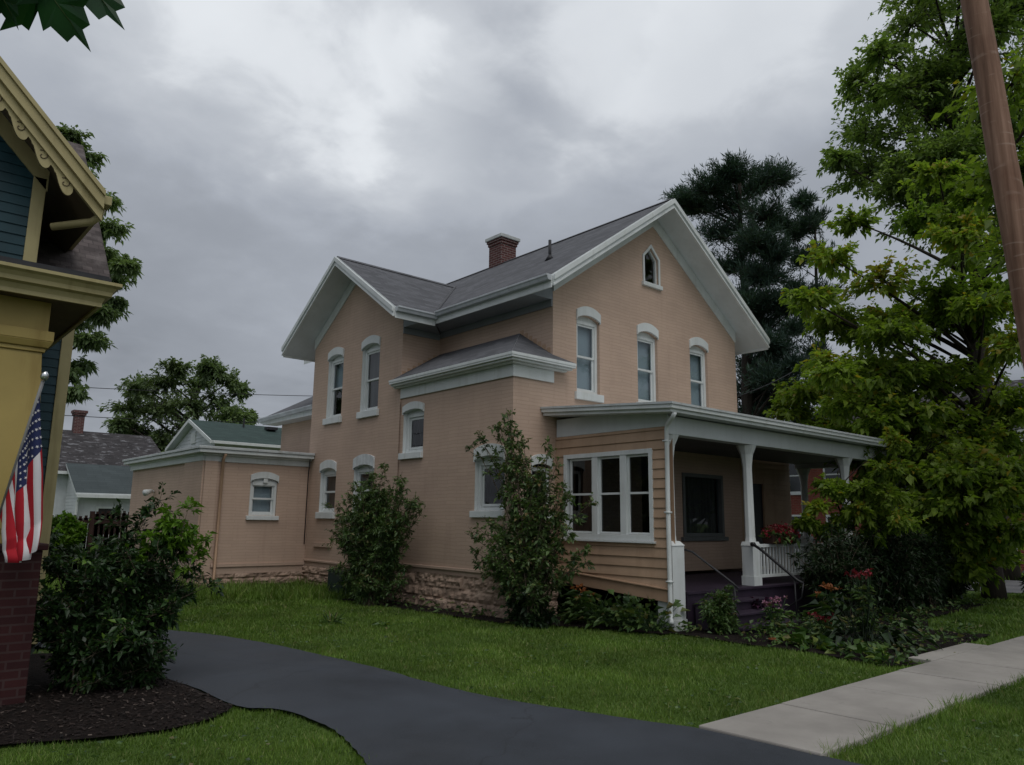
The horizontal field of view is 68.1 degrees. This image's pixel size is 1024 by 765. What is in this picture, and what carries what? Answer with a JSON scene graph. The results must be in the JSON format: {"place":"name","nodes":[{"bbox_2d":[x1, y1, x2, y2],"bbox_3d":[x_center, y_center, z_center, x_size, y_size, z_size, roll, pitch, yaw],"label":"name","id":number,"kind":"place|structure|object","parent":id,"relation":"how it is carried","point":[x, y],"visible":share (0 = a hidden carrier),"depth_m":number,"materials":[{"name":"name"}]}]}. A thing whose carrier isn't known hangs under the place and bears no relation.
{"place":"outdoors","nodes":[
{"label":"outdoors","id":0,"kind":"place"},
{"bbox_2d":[53,410,160,547],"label":"old house","id":1,"kind":"structure","parent":0,"point":[95,473],"depth_m":31.26,"materials":[{"name":"white"}]},
{"bbox_2d":[96,506,122,536],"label":"window","id":2,"kind":"structure","parent":1,"relation":"in","point":[98,508],"depth_m":29.69,"materials":[{"name":"white paint"}]},
{"bbox_2d":[65,415,257,422],"bbox_3d":[-15.644,0.703,32.139,36.006,2.202,0.027,10,-14,-41],"label":"power line","id":3,"kind":"object","parent":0,"point":[151,419],"visible":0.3,"depth_m":32.10,"materials":[{"name":"black metal"}]},
{"bbox_2d":[69,386,301,395],"bbox_3d":[-15.519,-0.231,31.401,35.016,2.627,0.027,10,-14,-42],"label":"power line","id":4,"kind":"object","parent":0,"point":[193,392],"visible":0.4,"depth_m":32.84,"materials":[{"name":"black metal"}]},
{"bbox_2d":[165,418,281,451],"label":"roof","id":5,"kind":"structure","parent":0,"point":[190,433],"depth_m":30.65,"materials":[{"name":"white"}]},
{"bbox_2d":[35,630,862,764],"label":"driveway","id":6,"kind":"structure","parent":0,"point":[386,717],"depth_m":6.07,"materials":[{"name":"grey asphalt"}]},
{"bbox_2d":[0,561,1023,764],"bbox_3d":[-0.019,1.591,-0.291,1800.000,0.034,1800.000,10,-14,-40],"label":"ground","id":7,"kind":"structure","parent":0,"point":[564,599],"depth_m":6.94,"materials":[{"name":"green plant"}]},
{"bbox_2d":[0,56,122,705],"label":"neighbour house","id":8,"kind":"structure","parent":7,"relation":"on","point":[58,286],"depth_m":8.43,"materials":[{"name":"beige paint"}]},
{"bbox_2d":[0,371,48,562],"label":"flag","id":9,"kind":"object","parent":8,"relation":"attached to","point":[21,512],"visible":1,"depth_m":6.40,"materials":[{"name":"multicoloured fabric"}]},
{"bbox_2d":[0,0,124,51],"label":"street tree","id":10,"kind":"object","parent":7,"relation":"on","point":[66,20],"visible":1,"depth_m":1.36,"materials":[{"name":"green plant"}]},
{"bbox_2d":[47,530,84,568],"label":"shrub","id":11,"kind":"object","parent":7,"relation":"on","point":[67,551],"visible":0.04,"depth_m":20.24,"materials":[{"name":"green plant"}]},
{"bbox_2d":[51,510,91,573],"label":"shrub","id":12,"kind":"object","parent":7,"relation":"on","point":[71,528],"visible":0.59,"depth_m":21.72,"materials":[{"name":"green plant"}]},
{"bbox_2d":[50,511,128,570],"bbox_3d":[-13.396,4.643,22.269,5.270,1.776,0.165,10,-14,-40],"label":"wood fence","id":13,"kind":"object","parent":7,"relation":"on","point":[93,529],"visible":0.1,"depth_m":23.09,"materials":[{"name":"brown wood"}]},
{"bbox_2d":[56,122,142,405],"bbox_3d":[-13.305,-1.455,21.643,5.087,13.656,4.400,10,-14,-40],"label":"broadleaf tree","id":14,"kind":"object","parent":7,"relation":"on","point":[124,269],"visible":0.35,"depth_m":22.08,"materials":[{"name":"green plant"}]},
{"bbox_2d":[0,653,232,744],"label":"mulch bed","id":15,"kind":"object","parent":7,"relation":"on","point":[36,671],"visible":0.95,"depth_m":6.28,"materials":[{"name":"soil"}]},
{"bbox_2d":[30,482,225,694],"bbox_3d":[-3.784,2.090,7.470,1.799,2.245,1.487,2,-10,-7],"label":"bush","id":16,"kind":"object","parent":15,"relation":"on","point":[98,628],"visible":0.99,"depth_m":7.09,"materials":[{"name":"green plant"}]},
{"bbox_2d":[135,495,217,639],"bbox_3d":[-3.370,2.043,7.450,0.781,1.855,0.538,10,-14,-40],"label":"sapling","id":17,"kind":"object","parent":7,"relation":"on","point":[187,533],"visible":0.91,"depth_m":7.55,"materials":[{"name":"green plant"}]},
{"bbox_2d":[96,354,259,451],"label":"broadleaf tree","id":18,"kind":"object","parent":7,"relation":"on","point":[210,371],"visible":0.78,"depth_m":41.65,"materials":[{"name":"green plant"}]},
{"bbox_2d":[320,611,344,624],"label":"weed","id":19,"kind":"object","parent":7,"relation":"on","point":[335,620],"visible":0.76,"depth_m":11.78,"materials":[{"name":"green plant"}]},
{"bbox_2d":[327,569,350,595],"bbox_3d":[-3.600,4.256,16.086,0.420,0.540,0.670,10,-14,-40],"label":"utility box","id":20,"kind":"object","parent":7,"relation":"on","point":[332,577],"visible":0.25,"depth_m":15.97,"materials":[{"name":"grey metal"}]},
{"bbox_2d":[322,462,426,606],"bbox_3d":[-2.697,2.993,14.793,1.199,2.873,3.108,10,-14,-40],"label":"shrub","id":21,"kind":"object","parent":7,"relation":"on","point":[371,542],"visible":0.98,"depth_m":14.49,"materials":[{"name":"green plant"}]},
{"bbox_2d":[372,622,391,627],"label":"weed","id":22,"kind":"object","parent":7,"relation":"on","point":[384,623],"visible":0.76,"depth_m":11.58,"materials":[{"name":"green plant"}]},
{"bbox_2d":[341,598,678,633],"bbox_3d":[-0.450,4.042,13.309,7.116,0.001,1.485,-9,-14,44],"label":"foundation bed","id":23,"kind":"object","parent":7,"relation":"on","point":[480,617],"visible":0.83,"depth_m":12.62,"materials":[{"name":"soil"}]},
{"bbox_2d":[502,590,559,629],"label":"shrub","id":24,"kind":"object","parent":23,"relation":"on","point":[544,618],"visible":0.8,"depth_m":11.63,"materials":[{"name":"green plant"}]},
{"bbox_2d":[561,583,601,622],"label":"orange lilies","id":25,"kind":"object","parent":23,"relation":"on","point":[576,595],"visible":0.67,"depth_m":12.12,"materials":[{"name":"green plant"}]},
{"bbox_2d":[555,588,629,625],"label":"ground plant","id":26,"kind":"object","parent":23,"relation":"on","point":[568,609],"visible":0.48,"depth_m":11.99,"materials":[{"name":"green plant"}]},
{"bbox_2d":[568,592,643,629],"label":"ground plant","id":27,"kind":"object","parent":23,"relation":"on","point":[596,614],"visible":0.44,"depth_m":11.71,"materials":[{"name":"green plant"}]},
{"bbox_2d":[594,589,665,631],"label":"ground plant","id":28,"kind":"object","parent":23,"relation":"on","point":[617,615],"visible":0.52,"depth_m":11.46,"materials":[{"name":"green plant"}]},
{"bbox_2d":[610,596,692,633],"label":"ground plant","id":29,"kind":"object","parent":23,"relation":"on","point":[634,612],"visible":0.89,"depth_m":11.28,"materials":[{"name":"green plant"}]},
{"bbox_2d":[122,198,914,633],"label":"brick house","id":30,"kind":"structure","parent":7,"relation":"on","point":[602,356],"depth_m":15.75,"materials":[{"name":"beige brick"}]},
{"bbox_2d":[245,472,278,519],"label":"window","id":31,"kind":"structure","parent":30,"relation":"in","point":[262,501],"depth_m":17.84,"materials":[{"name":"white paint"}]},
{"bbox_2d":[315,460,336,518],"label":"window","id":32,"kind":"structure","parent":30,"relation":"in","point":[329,480],"depth_m":17.99,"materials":[{"name":"white paint"}]},
{"bbox_2d":[322,347,344,424],"bbox_3d":[-3.931,-0.048,18.479,0.950,2.200,1.180,10,-14,-40],"label":"window","id":33,"kind":"structure","parent":30,"relation":"in","point":[335,416],"depth_m":18.44,"materials":[{"name":"white paint"}]},
{"bbox_2d":[353,454,374,500],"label":"window","id":34,"kind":"structure","parent":30,"relation":"in","point":[367,460],"depth_m":16.78,"materials":[{"name":"white paint"}]},
{"bbox_2d":[356,335,380,418],"bbox_3d":[-2.861,-0.256,17.267,0.950,2.200,1.200,10,-14,-40],"label":"window","id":35,"kind":"structure","parent":30,"relation":"in","point":[372,358],"depth_m":17.18,"materials":[{"name":"white paint"}]},
{"bbox_2d":[398,401,424,459],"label":"window","id":36,"kind":"structure","parent":30,"relation":"in","point":[415,419],"depth_m":15.65,"materials":[{"name":"white paint"}]},
{"bbox_2d":[469,443,547,517],"bbox_3d":[-0.107,1.677,13.710,0.960,1.520,1.190,10,-14,-40],"label":"window","id":37,"kind":"structure","parent":30,"relation":"in","point":[485,509],"depth_m":13.56,"materials":[{"name":"white paint"}]},
{"bbox_2d":[490,454,552,517],"bbox_3d":[0.248,1.697,13.685,0.920,1.520,0.930,10,-14,-40],"label":"window","id":38,"kind":"structure","parent":30,"relation":"in","point":[549,461],"depth_m":13.52,"materials":[{"name":"white paint"}]},
{"bbox_2d":[575,306,603,402],"bbox_3d":[1.202,-0.669,14.942,1.080,2.190,0.940,10,-14,-40],"label":"window","id":39,"kind":"structure","parent":30,"relation":"in","point":[586,328],"depth_m":14.76,"materials":[{"name":"white paint"}]},
{"bbox_2d":[561,448,655,543],"bbox_3d":[1.628,1.911,12.693,0.270,1.485,2.060,10,-14,-40],"label":"window","id":40,"kind":"structure","parent":30,"relation":"in","point":[621,482],"depth_m":12.60,"materials":[{"name":"white paint"}]},
{"bbox_2d":[636,323,658,402],"bbox_3d":[2.560,-0.441,16.102,1.100,2.190,0.940,10,-14,-40],"label":"window","id":41,"kind":"structure","parent":30,"relation":"in","point":[645,343],"depth_m":15.95,"materials":[{"name":"white paint"}]},
{"bbox_2d":[642,245,662,290],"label":"window","id":42,"kind":"structure","parent":30,"relation":"in","point":[658,287],"depth_m":16.36,"materials":[{"name":"white paint"}]},
{"bbox_2d":[689,337,708,406],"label":"window","id":43,"kind":"structure","parent":30,"relation":"in","point":[697,356],"depth_m":17.13,"materials":[{"name":"white paint"}]},
{"bbox_2d":[681,472,728,540],"bbox_3d":[3.945,2.692,16.658,1.700,1.600,0.770,10,-14,-40],"label":"window","id":44,"kind":"structure","parent":30,"relation":"in","point":[698,490],"depth_m":16.59,"materials":[{"name":"glass"}]},
{"bbox_2d":[752,480,768,568],"bbox_3d":[5.790,3.360,17.914,0.770,2.060,0.095,10,-14,-40],"label":"door","id":45,"kind":"structure","parent":30,"relation":"in","point":[759,499],"depth_m":18.07,"materials":[{"name":"paint"}]},
{"bbox_2d":[750,596,776,609],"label":"purple plant","id":46,"kind":"object","parent":30,"relation":"on","point":[755,605],"visible":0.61,"depth_m":12.22,"materials":[{"name":"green plant"}]},
{"bbox_2d":[758,520,803,548],"bbox_3d":[4.905,2.774,13.818,1.178,0.539,0.524,10,-14,-40],"label":"flower box","id":47,"kind":"object","parent":30,"relation":"on","point":[784,535],"visible":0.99,"depth_m":13.64,"materials":[{"name":"red plant"}]},
{"bbox_2d":[737,343,829,396],"bbox_3d":[9.152,-0.598,24.737,0.027,4.526,15.132,-6,-12,32],"label":"service wire","id":48,"kind":"object","parent":30,"relation":"attached to","point":[775,380],"visible":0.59,"depth_m":22.03,"materials":[{"name":"black rubber"}]},
{"bbox_2d":[38,602,1023,764],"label":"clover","id":49,"kind":"object","parent":7,"relation":"on","point":[529,691],"visible":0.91,"depth_m":7.40,"materials":[{"name":"green plant"}]},
{"bbox_2d":[464,408,598,627],"bbox_3d":[0.208,2.077,12.088,1.106,3.549,2.922,10,-14,-40],"label":"lilac shrub","id":50,"kind":"object","parent":7,"relation":"on","point":[526,562],"visible":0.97,"depth_m":11.89,"materials":[{"name":"green plant"}]},
{"bbox_2d":[343,592,990,664],"bbox_3d":[3.521,3.826,12.469,13.252,0.456,7.661,2,-10,-5],"label":"ground cover","id":51,"kind":"object","parent":7,"relation":"on","point":[878,645],"visible":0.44,"depth_m":11.17,"materials":[{"name":"green plant"}]},
{"bbox_2d":[659,148,813,421],"bbox_3d":[9.109,-1.423,30.228,6.306,17.203,6.406,-1,-11,11],"label":"pine tree","id":52,"kind":"object","parent":7,"relation":"on","point":[714,191],"visible":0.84,"depth_m":30.03,"materials":[{"name":"green plant"}]},
{"bbox_2d":[773,187,854,423],"bbox_3d":[13.374,-0.706,34.469,3.834,17.416,4.247,1,-10,0],"label":"pine tree","id":53,"kind":"object","parent":7,"relation":"on","point":[813,219],"visible":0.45,"depth_m":34.64,"materials":[{"name":"green plant"}]},
{"bbox_2d":[673,601,990,665],"bbox_3d":[6.679,4.005,12.656,9.000,0.001,3.330,10,-14,-40],"label":"flower bed","id":54,"kind":"object","parent":7,"relation":"on","point":[736,638],"visible":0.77,"depth_m":10.80,"materials":[{"name":"soil"}]},
{"bbox_2d":[696,584,741,634],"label":"shrub","id":55,"kind":"object","parent":54,"relation":"on","point":[717,613],"visible":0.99,"depth_m":11.09,"materials":[{"name":"green plant"}]},
{"bbox_2d":[759,595,793,633],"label":"pink flowers","id":56,"kind":"object","parent":54,"relation":"on","point":[771,615],"visible":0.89,"depth_m":11.03,"materials":[{"name":"green plant"}]},
{"bbox_2d":[771,626,812,643],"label":"hosta","id":57,"kind":"object","parent":54,"relation":"on","point":[787,639],"visible":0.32,"depth_m":10.19,"materials":[{"name":"green plant"}]},
{"bbox_2d":[791,631,841,650],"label":"hosta","id":58,"kind":"object","parent":54,"relation":"on","point":[800,638],"visible":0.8,"depth_m":9.87,"materials":[{"name":"green plant"}]},
{"bbox_2d":[802,612,837,642],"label":"bronze flowers","id":59,"kind":"object","parent":54,"relation":"on","point":[822,626],"visible":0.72,"depth_m":10.33,"materials":[{"name":"green plant"}]},
{"bbox_2d":[801,581,851,629],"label":"orange lilies","id":60,"kind":"object","parent":54,"relation":"on","point":[825,607],"visible":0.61,"depth_m":11.33,"materials":[{"name":"green plant"}]},
{"bbox_2d":[786,521,883,620],"bbox_3d":[5.620,3.289,13.211,1.457,1.802,2.009,-5,-12,30],"label":"yew bush","id":61,"kind":"object","parent":54,"relation":"on","point":[839,557],"visible":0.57,"depth_m":13.05,"materials":[{"name":"green plant"}]},
{"bbox_2d":[823,640,869,655],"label":"hosta","id":62,"kind":"object","parent":54,"relation":"on","point":[830,651],"visible":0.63,"depth_m":9.48,"materials":[{"name":"green plant"}]},
{"bbox_2d":[844,568,884,642],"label":"red flowers","id":63,"kind":"object","parent":54,"relation":"on","point":[861,600],"visible":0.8,"depth_m":10.35,"materials":[{"name":"green plant"}]},
{"bbox_2d":[843,642,893,661],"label":"hosta","id":64,"kind":"object","parent":54,"relation":"on","point":[860,649],"visible":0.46,"depth_m":9.09,"materials":[{"name":"green plant"}]},
{"bbox_2d":[806,576,942,655],"bbox_3d":[4.658,3.133,10.042,1.612,1.109,1.653,3,-11,-12],"label":"leafy plant","id":65,"kind":"object","parent":54,"relation":"on","point":[836,634],"visible":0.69,"depth_m":10.01,"materials":[{"name":"green plant"}]},
{"bbox_2d":[862,649,909,666],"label":"hosta","id":66,"kind":"object","parent":54,"relation":"on","point":[879,657],"visible":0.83,"depth_m":8.83,"materials":[{"name":"green plant"}]},
{"bbox_2d":[855,522,933,614],"bbox_3d":[7.108,3.439,14.190,1.666,2.073,1.367,5,-11,-24],"label":"yew bush","id":67,"kind":"object","parent":54,"relation":"on","point":[898,573],"visible":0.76,"depth_m":13.85,"materials":[{"name":"green plant"}]},
{"bbox_2d":[894,528,961,609],"bbox_3d":[8.055,3.752,15.057,2.312,1.796,1.374,10,-14,-40],"label":"yew bush","id":68,"kind":"object","parent":54,"relation":"on","point":[931,560],"visible":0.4,"depth_m":14.70,"materials":[{"name":"green plant"}]},
{"bbox_2d":[789,425,927,554],"bbox_3d":[6.301,2.547,13.861,2.339,3.437,1.338,-3,-11,21],"label":"tree","id":69,"kind":"object","parent":7,"relation":"on","point":[888,495],"visible":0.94,"depth_m":13.72,"materials":[{"name":"green plant"}]},
{"bbox_2d":[763,158,1023,599],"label":"maple tree","id":70,"kind":"object","parent":7,"relation":"on","point":[953,481],"visible":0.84,"depth_m":16.78,"materials":[{"name":"green plant"}]},
{"bbox_2d":[789,379,1023,572],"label":"red brick house","id":71,"kind":"structure","parent":7,"relation":"on","point":[795,496],"depth_m":33.15,"materials":[{"name":"brick"}]},
{"bbox_2d":[789,464,800,494],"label":"window","id":72,"kind":"structure","parent":71,"relation":"in","point":[795,487],"depth_m":33.97,"materials":[{"name":"grey glass"}]},
{"bbox_2d":[792,515,802,551],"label":"window","id":73,"kind":"structure","parent":71,"relation":"in","point":[799,516],"depth_m":33.53,"materials":[{"name":"white paint"}]},
{"bbox_2d":[823,468,839,479],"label":"window","id":74,"kind":"structure","parent":71,"relation":"in","point":[827,471],"depth_m":32.75,"materials":[{"name":"white paint"}]},
{"bbox_2d":[816,0,1023,580],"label":"broadleaf tree","id":75,"kind":"object","parent":7,"relation":"on","point":[921,89],"visible":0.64,"depth_m":25.06,"materials":[{"name":"green plant"}]},
{"bbox_2d":[908,643,987,662],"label":"front walk","id":76,"kind":"structure","parent":7,"relation":"on","point":[943,653],"depth_m":9.60,"materials":[{"name":"concrete"}]},
{"bbox_2d":[938,550,973,600],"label":"shrub","id":77,"kind":"object","parent":7,"relation":"on","point":[958,589],"visible":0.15,"depth_m":16.70,"materials":[{"name":"green plant"}]},
{"bbox_2d":[931,28,1023,307],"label":"street tree","id":78,"kind":"object","parent":7,"relation":"on","point":[1016,84],"visible":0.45,"depth_m":13.23,"materials":[{"name":"green plant"}]},
{"bbox_2d":[960,0,1023,368],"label":"utility pole","id":79,"kind":"object","parent":7,"relation":"on","point":[1003,165],"visible":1,"depth_m":7.02,"materials":[{"name":"brown wood"}]},
{"bbox_2d":[1017,568,1023,592],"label":"shrub","id":80,"kind":"object","parent":7,"relation":"on","point":[1022,580],"visible":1,"depth_m":17.15,"materials":[{"name":"green plant"}]},
{"bbox_2d":[0,0,1023,434],"label":"sky","id":81,"kind":"structure","parent":0,"point":[250,146],"materials":[{"name":"grey"}]},
{"bbox_2d":[699,636,1023,756],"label":"sidewalk","id":82,"kind":"structure","parent":0,"point":[808,722],"depth_m":6.79,"materials":[{"name":"concrete"}]},
{"bbox_2d":[966,580,1023,592],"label":"street","id":83,"kind":"structure","parent":0,"point":[1013,586],"depth_m":20.44,"materials":[{"name":"grey asphalt"}]}
]}

